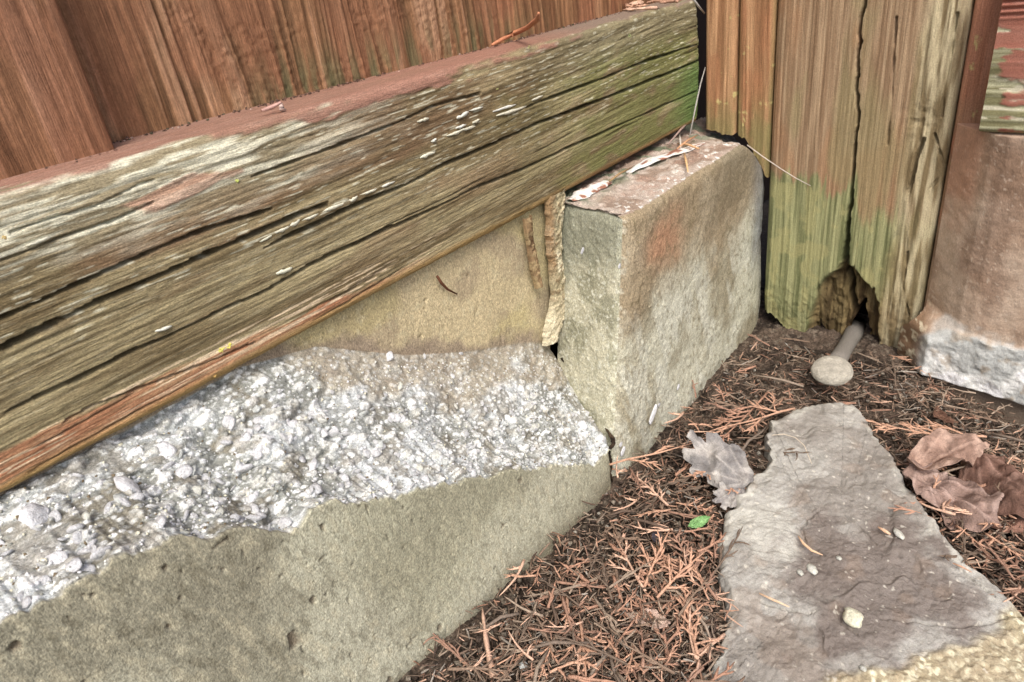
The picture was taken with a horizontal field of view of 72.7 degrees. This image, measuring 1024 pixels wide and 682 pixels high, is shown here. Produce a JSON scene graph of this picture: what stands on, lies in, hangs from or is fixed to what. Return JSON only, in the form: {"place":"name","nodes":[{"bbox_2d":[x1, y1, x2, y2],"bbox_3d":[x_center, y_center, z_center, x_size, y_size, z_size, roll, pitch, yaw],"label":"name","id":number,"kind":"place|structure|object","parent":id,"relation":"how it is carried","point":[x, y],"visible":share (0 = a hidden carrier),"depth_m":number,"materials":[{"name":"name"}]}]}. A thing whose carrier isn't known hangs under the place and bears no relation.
{"place":"outdoors","nodes":[
{"label":"outdoors","id":0,"kind":"place"},
{"bbox_2d":[398,199,1023,681],"bbox_3d":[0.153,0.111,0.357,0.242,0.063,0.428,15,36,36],"label":"needle litter","id":1,"kind":"object","parent":0,"point":[634,634],"visible":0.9,"depth_m":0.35,"materials":[{"name":"plant"}]},
{"bbox_2d":[0,203,610,681],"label":"broken kerb","id":2,"kind":"structure","parent":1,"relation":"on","point":[384,485],"depth_m":0.27,"materials":[{"name":"concrete"}]},
{"bbox_2d":[522,215,542,288],"bbox_3d":[0.013,-0.051,0.401,0.004,0.046,0.009,15,36,36],"label":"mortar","id":3,"kind":"object","parent":2,"relation":"on","point":[534,266],"visible":1,"depth_m":0.40,"materials":[{"name":"concrete"}]},
{"bbox_2d":[542,189,565,345],"bbox_3d":[0.027,-0.043,0.419,0.007,0.090,0.037,15,36,36],"label":"mortar","id":4,"kind":"object","parent":2,"relation":"attached to","point":[554,216],"visible":1,"depth_m":0.42,"materials":[{"name":"concrete"}]},
{"bbox_2d":[561,357,615,481],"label":"joint dirt","id":5,"kind":"structure","parent":2,"relation":"on","point":[612,438],"depth_m":0.42,"materials":[{"name":"soil"}]},
{"bbox_2d":[0,0,769,491],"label":"board fence","id":6,"kind":"object","parent":1,"relation":"on","point":[140,276],"visible":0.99,"depth_m":0.27,"materials":[{"name":"brown wood"}]},
{"bbox_2d":[45,11,624,168],"bbox_3d":[-0.045,-0.136,0.344,0.023,0.002,0.427,15,36,36],"label":"grit","id":7,"kind":"object","parent":6,"relation":"on","point":[234,111],"visible":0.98,"depth_m":0.30,"materials":[{"name":"soil"}]},
{"bbox_2d":[491,12,539,45],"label":"twig","id":8,"kind":"object","parent":6,"relation":"on","point":[533,22],"visible":1,"depth_m":0.37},
{"bbox_2d":[623,6,657,10],"bbox_3d":[0.075,-0.194,0.405,0.010,0.002,0.027,-25,32,-28],"label":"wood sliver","id":9,"kind":"object","parent":6,"relation":"on","point":[645,8],"visible":1,"depth_m":0.40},
{"bbox_2d":[423,633,468,665],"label":"conifer sprig","id":10,"kind":"object","parent":1,"relation":"on","point":[456,653],"visible":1,"depth_m":0.31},
{"bbox_2d":[447,659,512,678],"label":"conifer sprig","id":11,"kind":"object","parent":1,"relation":"on","point":[477,668],"visible":1,"depth_m":0.30,"materials":[{"name":"plant"}]},
{"bbox_2d":[481,607,495,677],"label":"conifer sprig","id":12,"kind":"object","parent":1,"relation":"on","point":[486,643],"visible":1,"depth_m":0.31,"materials":[{"name":"plant"}]},
{"bbox_2d":[472,612,518,631],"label":"twig","id":13,"kind":"object","parent":1,"relation":"on","point":[498,618],"visible":1,"depth_m":0.32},
{"bbox_2d":[492,660,519,681],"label":"conifer sprig","id":14,"kind":"object","parent":1,"relation":"on","point":[512,666],"visible":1,"depth_m":0.30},
{"bbox_2d":[499,559,524,595],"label":"conifer sprig","id":15,"kind":"object","parent":1,"relation":"on","point":[518,572],"visible":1,"depth_m":0.35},
{"bbox_2d":[495,643,537,655],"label":"conifer sprig","id":16,"kind":"object","parent":1,"relation":"on","point":[518,650],"visible":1,"depth_m":0.31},
{"bbox_2d":[508,630,533,660],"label":"conifer sprig","id":17,"kind":"object","parent":1,"relation":"on","point":[524,652],"visible":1,"depth_m":0.30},
{"bbox_2d":[504,609,540,664],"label":"conifer sprig","id":18,"kind":"object","parent":1,"relation":"on","point":[520,638],"visible":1,"depth_m":0.31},
{"bbox_2d":[504,596,542,617],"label":"conifer sprig","id":19,"kind":"object","parent":1,"relation":"on","point":[529,611],"visible":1,"depth_m":0.32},
{"bbox_2d":[533,650,547,681],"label":"twig","id":20,"kind":"object","parent":1,"relation":"on","point":[539,664],"visible":1,"depth_m":0.30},
{"bbox_2d":[528,626,565,639],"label":"conifer sprig","id":21,"kind":"object","parent":1,"relation":"on","point":[545,630],"visible":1,"depth_m":0.31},
{"bbox_2d":[536,637,558,680],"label":"conifer sprig","id":22,"kind":"object","parent":1,"relation":"on","point":[543,665],"visible":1,"depth_m":0.30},
{"bbox_2d":[536,615,560,652],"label":"conifer sprig","id":23,"kind":"object","parent":1,"relation":"on","point":[547,637],"visible":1,"depth_m":0.31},
{"bbox_2d":[523,584,580,597],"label":"conifer sprig","id":24,"kind":"object","parent":1,"relation":"on","point":[555,591],"visible":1,"depth_m":0.34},
{"bbox_2d":[548,586,556,630],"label":"twig","id":25,"kind":"object","parent":1,"relation":"on","point":[553,608],"visible":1,"depth_m":0.33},
{"bbox_2d":[537,574,578,605],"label":"conifer sprig","id":26,"kind":"object","parent":1,"relation":"on","point":[563,593],"visible":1,"depth_m":0.33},
{"bbox_2d":[534,640,596,647],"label":"twig","id":27,"kind":"object","parent":1,"relation":"on","point":[553,642],"visible":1,"depth_m":0.31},
{"bbox_2d":[549,653,589,680],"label":"conifer sprig","id":28,"kind":"object","parent":1,"relation":"on","point":[565,665],"visible":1,"depth_m":0.29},
{"bbox_2d":[561,596,581,640],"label":"conifer sprig","id":29,"kind":"object","parent":1,"relation":"on","point":[570,619],"visible":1,"depth_m":0.32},
{"bbox_2d":[547,604,598,625],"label":"conifer sprig","id":30,"kind":"object","parent":1,"relation":"on","point":[589,608],"visible":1,"depth_m":0.33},
{"bbox_2d":[560,562,589,583],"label":"conifer sprig","id":31,"kind":"object","parent":1,"relation":"on","point":[583,578],"visible":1,"depth_m":0.35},
{"bbox_2d":[562,557,589,573],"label":"conifer sprig","id":32,"kind":"object","parent":1,"relation":"on","point":[578,564],"visible":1,"depth_m":0.35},
{"bbox_2d":[556,632,597,673],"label":"twig","id":33,"kind":"object","parent":1,"relation":"on","point":[572,655],"visible":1,"depth_m":0.30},
{"bbox_2d":[565,619,606,676],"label":"conifer sprig","id":34,"kind":"object","parent":1,"relation":"on","point":[583,649],"visible":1,"depth_m":0.30,"materials":[{"name":"plant"}]},
{"bbox_2d":[552,624,627,665],"bbox_3d":[0.033,0.132,0.298,0.031,0.010,0.010,13,35,34],"label":"conifer sprig","id":35,"kind":"object","parent":1,"relation":"on","point":[592,646],"visible":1,"depth_m":0.30,"materials":[{"name":"plant"}]},
{"bbox_2d":[568,672,614,681],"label":"conifer sprig","id":36,"kind":"object","parent":1,"relation":"on","point":[579,678],"visible":1,"depth_m":0.29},
{"bbox_2d":[587,544,601,577],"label":"conifer sprig","id":37,"kind":"object","parent":1,"relation":"on","point":[593,561],"visible":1,"depth_m":0.35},
{"bbox_2d":[588,648,612,676],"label":"twig","id":38,"kind":"object","parent":1,"relation":"on","point":[601,660],"visible":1,"depth_m":0.30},
{"bbox_2d":[595,558,620,599],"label":"conifer sprig","id":39,"kind":"object","parent":1,"relation":"on","point":[605,580],"visible":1,"depth_m":0.34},
{"bbox_2d":[593,596,625,649],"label":"conifer sprig","id":40,"kind":"object","parent":1,"relation":"on","point":[609,617],"visible":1,"depth_m":0.32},
{"bbox_2d":[601,568,623,599],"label":"conifer sprig","id":41,"kind":"object","parent":1,"relation":"on","point":[616,573],"visible":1,"depth_m":0.35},
{"bbox_2d":[607,647,620,681],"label":"twig","id":42,"kind":"object","parent":1,"relation":"on","point":[612,664],"visible":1,"depth_m":0.30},
{"bbox_2d":[594,616,636,672],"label":"conifer sprig","id":43,"kind":"object","parent":1,"relation":"on","point":[619,639],"visible":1,"depth_m":0.31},
{"bbox_2d":[612,575,624,602],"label":"conifer sprig","id":44,"kind":"object","parent":1,"relation":"on","point":[618,589],"visible":1,"depth_m":0.33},
{"bbox_2d":[603,509,635,516],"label":"twig","id":45,"kind":"object","parent":1,"relation":"on","point":[622,511],"visible":1,"depth_m":0.39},
{"bbox_2d":[617,588,636,611],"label":"conifer sprig","id":46,"kind":"object","parent":1,"relation":"on","point":[626,602],"visible":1,"depth_m":0.32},
{"bbox_2d":[607,530,647,591],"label":"conifer sprig","id":47,"kind":"object","parent":1,"relation":"on","point":[628,562],"visible":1,"depth_m":0.35,"materials":[{"name":"plant"}]},
{"bbox_2d":[606,561,651,590],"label":"conifer sprig","id":48,"kind":"object","parent":1,"relation":"on","point":[632,572],"visible":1,"depth_m":0.34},
{"bbox_2d":[613,536,645,546],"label":"conifer sprig","id":49,"kind":"object","parent":1,"relation":"on","point":[620,538],"visible":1,"depth_m":0.36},
{"bbox_2d":[623,645,644,681],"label":"conifer sprig","id":50,"kind":"object","parent":1,"relation":"on","point":[635,663],"visible":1,"depth_m":0.30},
{"bbox_2d":[627,466,649,494],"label":"conifer sprig","id":51,"kind":"object","parent":1,"relation":"on","point":[637,480],"visible":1,"depth_m":0.40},
{"bbox_2d":[634,625,652,667],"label":"conifer sprig","id":52,"kind":"object","parent":1,"relation":"on","point":[641,646],"visible":1,"depth_m":0.30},
{"bbox_2d":[618,635,674,673],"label":"conifer sprig","id":53,"kind":"object","parent":1,"relation":"on","point":[650,659],"visible":1,"depth_m":0.30,"materials":[{"name":"plant"}]},
{"bbox_2d":[626,608,670,628],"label":"dry leaf","id":54,"kind":"object","parent":1,"relation":"on","point":[659,616],"visible":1,"depth_m":0.32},
{"bbox_2d":[630,471,668,505],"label":"conifer sprig","id":55,"kind":"object","parent":1,"relation":"on","point":[651,487],"visible":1,"depth_m":0.40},
{"bbox_2d":[630,521,672,533],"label":"conifer sprig","id":56,"kind":"object","parent":1,"relation":"on","point":[651,530],"visible":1,"depth_m":0.37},
{"bbox_2d":[609,443,694,470],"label":"conifer sprig","id":57,"kind":"object","parent":1,"relation":"on","point":[646,462],"visible":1,"depth_m":0.42,"materials":[{"name":"plant"}]},
{"bbox_2d":[634,508,670,517],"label":"conifer sprig","id":58,"kind":"object","parent":1,"relation":"on","point":[650,512],"visible":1,"depth_m":0.39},
{"bbox_2d":[643,557,662,595],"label":"conifer sprig","id":59,"kind":"object","parent":1,"relation":"on","point":[654,580],"visible":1,"depth_m":0.34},
{"bbox_2d":[638,528,671,586],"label":"conifer sprig","id":60,"kind":"object","parent":1,"relation":"on","point":[656,555],"visible":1,"depth_m":0.35,"materials":[{"name":"plant"}]},
{"bbox_2d":[628,517,688,537],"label":"twig","id":61,"kind":"object","parent":1,"relation":"on","point":[648,522],"visible":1,"depth_m":0.38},
{"bbox_2d":[557,117,764,475],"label":"concrete block","id":62,"kind":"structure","parent":1,"relation":"on","point":[661,259],"depth_m":0.43,"materials":[{"name":"concrete"}]},
{"bbox_2d":[567,180,612,200],"bbox_3d":[0.047,-0.092,0.423,0.014,0.003,0.039,15,36,36],"label":"bark flake","id":63,"kind":"object","parent":62,"relation":"on","point":[589,190],"visible":1,"depth_m":0.42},
{"bbox_2d":[625,142,705,173],"bbox_3d":[0.103,-0.125,0.467,0.079,0.003,0.010,-24,32,-27],"label":"bark flake","id":64,"kind":"object","parent":62,"relation":"on","point":[646,162],"visible":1,"depth_m":0.46,"materials":[{"name":"wood"}]},
{"bbox_2d":[689,67,705,134],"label":"stalk","id":65,"kind":"object","parent":62,"relation":"on","point":[696,103],"visible":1,"depth_m":0.50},
{"bbox_2d":[628,549,696,667],"bbox_3d":[0.069,0.125,0.328,0.030,0.005,0.064,-12,28,-7],"label":"conifer sprig","id":66,"kind":"object","parent":1,"relation":"on","point":[665,641],"visible":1,"depth_m":0.33,"materials":[{"name":"plant"}]},
{"bbox_2d":[649,545,682,581],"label":"conifer sprig","id":67,"kind":"object","parent":1,"relation":"on","point":[665,559],"visible":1,"depth_m":0.34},
{"bbox_2d":[659,471,692,488],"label":"conifer sprig","id":68,"kind":"object","parent":1,"relation":"on","point":[677,481],"visible":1,"depth_m":0.41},
{"bbox_2d":[656,546,706,598],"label":"conifer sprig","id":69,"kind":"object","parent":1,"relation":"on","point":[680,573],"visible":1,"depth_m":0.34,"materials":[{"name":"plant"}]},
{"bbox_2d":[679,545,695,585],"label":"conifer sprig","id":70,"kind":"object","parent":1,"relation":"on","point":[685,564],"visible":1,"depth_m":0.34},
{"bbox_2d":[672,583,703,654],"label":"conifer sprig","id":71,"kind":"object","parent":1,"relation":"on","point":[692,627],"visible":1,"depth_m":0.32,"materials":[{"name":"plant"}]},
{"bbox_2d":[673,481,710,497],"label":"conifer sprig","id":72,"kind":"object","parent":1,"relation":"on","point":[692,488],"visible":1,"depth_m":0.40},
{"bbox_2d":[667,528,718,600],"bbox_3d":[0.089,0.112,0.348,0.018,0.004,0.049,-16,30,-14],"label":"conifer sprig","id":73,"kind":"object","parent":1,"relation":"on","point":[698,563],"visible":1,"depth_m":0.35,"materials":[{"name":"plant"}]},
{"bbox_2d":[677,578,713,616],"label":"conifer sprig","id":74,"kind":"object","parent":1,"relation":"on","point":[689,598],"visible":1,"depth_m":0.32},
{"bbox_2d":[668,511,723,524],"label":"conifer sprig","id":75,"kind":"object","parent":1,"relation":"on","point":[687,515],"visible":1,"depth_m":0.38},
{"bbox_2d":[684,524,712,537],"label":"conifer sprig","id":76,"kind":"object","parent":1,"relation":"on","point":[700,528],"visible":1,"depth_m":0.37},
{"bbox_2d":[688,515,709,528],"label":"green leaf","id":77,"kind":"object","parent":76,"relation":"on","point":[699,522],"visible":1,"depth_m":0.37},
{"bbox_2d":[687,597,710,637],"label":"twig","id":78,"kind":"object","parent":1,"relation":"on","point":[693,609],"visible":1,"depth_m":0.32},
{"bbox_2d":[687,564,712,600],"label":"conifer sprig","id":79,"kind":"object","parent":1,"relation":"on","point":[699,579],"visible":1,"depth_m":0.34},
{"bbox_2d":[688,606,713,666],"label":"conifer sprig","id":80,"kind":"object","parent":1,"relation":"on","point":[690,638],"visible":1,"depth_m":0.31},
{"bbox_2d":[687,633,725,665],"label":"conifer sprig","id":81,"kind":"object","parent":1,"relation":"on","point":[722,635],"visible":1,"depth_m":0.30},
{"bbox_2d":[697,532,725,557],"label":"conifer sprig","id":82,"kind":"object","parent":1,"relation":"on","point":[719,540],"visible":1,"depth_m":0.35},
{"bbox_2d":[704,524,719,558],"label":"conifer sprig","id":83,"kind":"object","parent":1,"relation":"on","point":[715,549],"visible":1,"depth_m":0.36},
{"bbox_2d":[405,344,1023,681],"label":"soil crumbs","id":84,"kind":"object","parent":1,"relation":"on","point":[479,638],"visible":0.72,"depth_m":0.37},
{"bbox_2d":[555,580,606,591],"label":"conifer sprig","id":85,"kind":"object","parent":84,"relation":"on","point":[588,586],"visible":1,"depth_m":0.34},
{"bbox_2d":[603,638,625,661],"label":"conifer sprig","id":86,"kind":"object","parent":84,"relation":"on","point":[612,646],"visible":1,"depth_m":0.31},
{"bbox_2d":[676,496,719,514],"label":"conifer sprig","id":87,"kind":"object","parent":84,"relation":"on","point":[697,509],"visible":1,"depth_m":0.39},
{"bbox_2d":[981,536,1015,579],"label":"conifer sprig","id":88,"kind":"object","parent":84,"relation":"on","point":[1002,562],"visible":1,"depth_m":0.33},
{"bbox_2d":[682,429,753,489],"bbox_3d":[0.119,0.069,0.402,0.032,0.012,0.045,-46,62,-5],"label":"dry leaf","id":89,"kind":"object","parent":1,"relation":"on","point":[716,457],"visible":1,"depth_m":0.40,"materials":[{"name":"plant"}]},
{"bbox_2d":[710,662,734,680],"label":"conifer sprig","id":90,"kind":"object","parent":1,"relation":"on","point":[717,676],"visible":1,"depth_m":0.29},
{"bbox_2d":[712,482,745,509],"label":"dry leaf","id":91,"kind":"object","parent":1,"relation":"on","point":[724,498],"visible":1,"depth_m":0.39,"materials":[{"name":"plant"}]},
{"bbox_2d":[704,392,767,440],"bbox_3d":[0.150,0.050,0.450,0.069,0.004,0.029,-21,30,-21],"label":"conifer sprig","id":92,"kind":"object","parent":1,"relation":"on","point":[721,421],"visible":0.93,"depth_m":0.45,"materials":[{"name":"plant"}]},
{"bbox_2d":[708,399,794,433],"bbox_3d":[0.150,0.049,0.446,0.060,0.004,0.028,-23,32,-25],"label":"conifer sprig","id":93,"kind":"object","parent":92,"relation":"on","point":[757,419],"visible":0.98,"depth_m":0.44,"materials":[{"name":"plant"}]},
{"bbox_2d":[752,375,803,386],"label":"twig","id":94,"kind":"object","parent":1,"relation":"on","point":[788,381],"visible":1,"depth_m":0.48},
{"bbox_2d":[811,317,865,385],"bbox_3d":[0.247,0.006,0.510,0.026,0.046,0.136,12,34,33],"label":"mushroom","id":95,"kind":"object","parent":1,"relation":"on","point":[834,368],"visible":1,"depth_m":0.46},
{"bbox_2d":[706,0,1002,347],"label":"fence post","id":96,"kind":"object","parent":1,"relation":"on","point":[853,113],"visible":0.96,"depth_m":0.48,"materials":[{"name":"brown wood"}]},
{"bbox_2d":[710,402,1023,681],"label":"stone slab","id":97,"kind":"object","parent":1,"relation":"on","point":[921,605],"depth_m":0.33,"materials":[{"name":"stone"}]},
{"bbox_2d":[693,676,744,681],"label":"conifer sprig","id":98,"kind":"object","parent":97,"relation":"on","point":[701,680],"visible":1,"depth_m":0.28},
{"bbox_2d":[706,526,750,581],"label":"conifer sprig","id":99,"kind":"object","parent":97,"relation":"on","point":[721,560],"visible":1,"depth_m":0.35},
{"bbox_2d":[806,563,817,574],"bbox_3d":[0.145,0.110,0.337,0.005,0.002,0.009,0,16,6],"label":"pebble","id":100,"kind":"object","parent":97,"relation":"on","point":[812,569],"visible":1,"depth_m":0.34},
{"bbox_2d":[843,607,863,627],"bbox_3d":[0.151,0.123,0.308,0.008,0.006,0.010,13,35,34],"label":"pebble","id":101,"kind":"object","parent":97,"relation":"on","point":[852,618],"visible":1,"depth_m":0.31,"materials":[{"name":"stone"}]},
{"bbox_2d":[865,415,986,437],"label":"conifer sprig","id":102,"kind":"object","parent":1,"relation":"on","point":[908,425],"visible":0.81,"depth_m":0.42,"materials":[{"name":"plant"}]},
{"bbox_2d":[933,406,954,425],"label":"dry leaf","id":103,"kind":"object","parent":1,"relation":"on","point":[941,414],"visible":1,"depth_m":0.44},
{"bbox_2d":[902,459,1003,532],"bbox_3d":[0.232,0.081,0.367,0.033,0.015,0.055,-23,33,-10],"label":"dry leaf","id":104,"kind":"object","parent":1,"relation":"on","point":[978,502],"visible":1,"depth_m":0.36,"materials":[{"name":"plant"}]},
{"bbox_2d":[917,500,955,515],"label":"conifer sprig","id":105,"kind":"object","parent":104,"relation":"on","point":[943,509],"visible":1,"depth_m":0.36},
{"bbox_2d":[906,428,989,470],"bbox_3d":[0.241,0.061,0.384,0.051,0.019,0.024,-13,42,-3],"label":"dry leaf","id":106,"kind":"object","parent":104,"relation":"on","point":[937,448],"visible":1,"depth_m":0.39,"materials":[{"name":"plant"}]},
{"bbox_2d":[939,545,980,563],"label":"conifer sprig","id":107,"kind":"object","parent":1,"relation":"on","point":[966,556],"visible":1,"depth_m":0.33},
{"bbox_2d":[897,123,1023,427],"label":"concrete gravel board","id":108,"kind":"object","parent":1,"relation":"on","point":[964,330],"visible":0.8,"depth_m":0.44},
{"bbox_2d":[979,0,1023,132],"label":"board fence","id":109,"kind":"object","parent":108,"relation":"on","point":[1003,109],"visible":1,"depth_m":0.39,"materials":[{"name":"brown wood"}]},
{"bbox_2d":[950,524,984,547],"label":"conifer sprig","id":110,"kind":"object","parent":1,"relation":"on","point":[966,533],"visible":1,"depth_m":0.35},
{"bbox_2d":[958,453,1023,518],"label":"dry leaf","id":111,"kind":"object","parent":1,"relation":"on","point":[989,470],"visible":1,"depth_m":0.37,"materials":[{"name":"plant"}]},
{"bbox_2d":[981,553,1019,568],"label":"conifer sprig","id":112,"kind":"object","parent":1,"relation":"on","point":[996,560],"visible":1,"depth_m":0.33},
{"bbox_2d":[988,537,1023,573],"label":"conifer sprig","id":113,"kind":"object","parent":1,"relation":"on","point":[1010,560],"visible":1,"depth_m":0.34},
{"bbox_2d":[985,533,1023,558],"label":"conifer sprig","id":114,"kind":"object","parent":113,"relation":"on","point":[993,539],"visible":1,"depth_m":0.34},
{"bbox_2d":[990,514,1023,532],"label":"dry leaf","id":115,"kind":"object","parent":1,"relation":"on","point":[1017,523],"visible":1,"depth_m":0.35,"materials":[{"name":"plant"}]},
{"bbox_2d":[990,588,1023,599],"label":"conifer sprig","id":116,"kind":"object","parent":1,"relation":"on","point":[1014,591],"visible":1,"depth_m":0.31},
{"bbox_2d":[991,432,1023,442],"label":"twig","id":117,"kind":"object","parent":1,"relation":"on","point":[1009,437],"visible":1,"depth_m":0.42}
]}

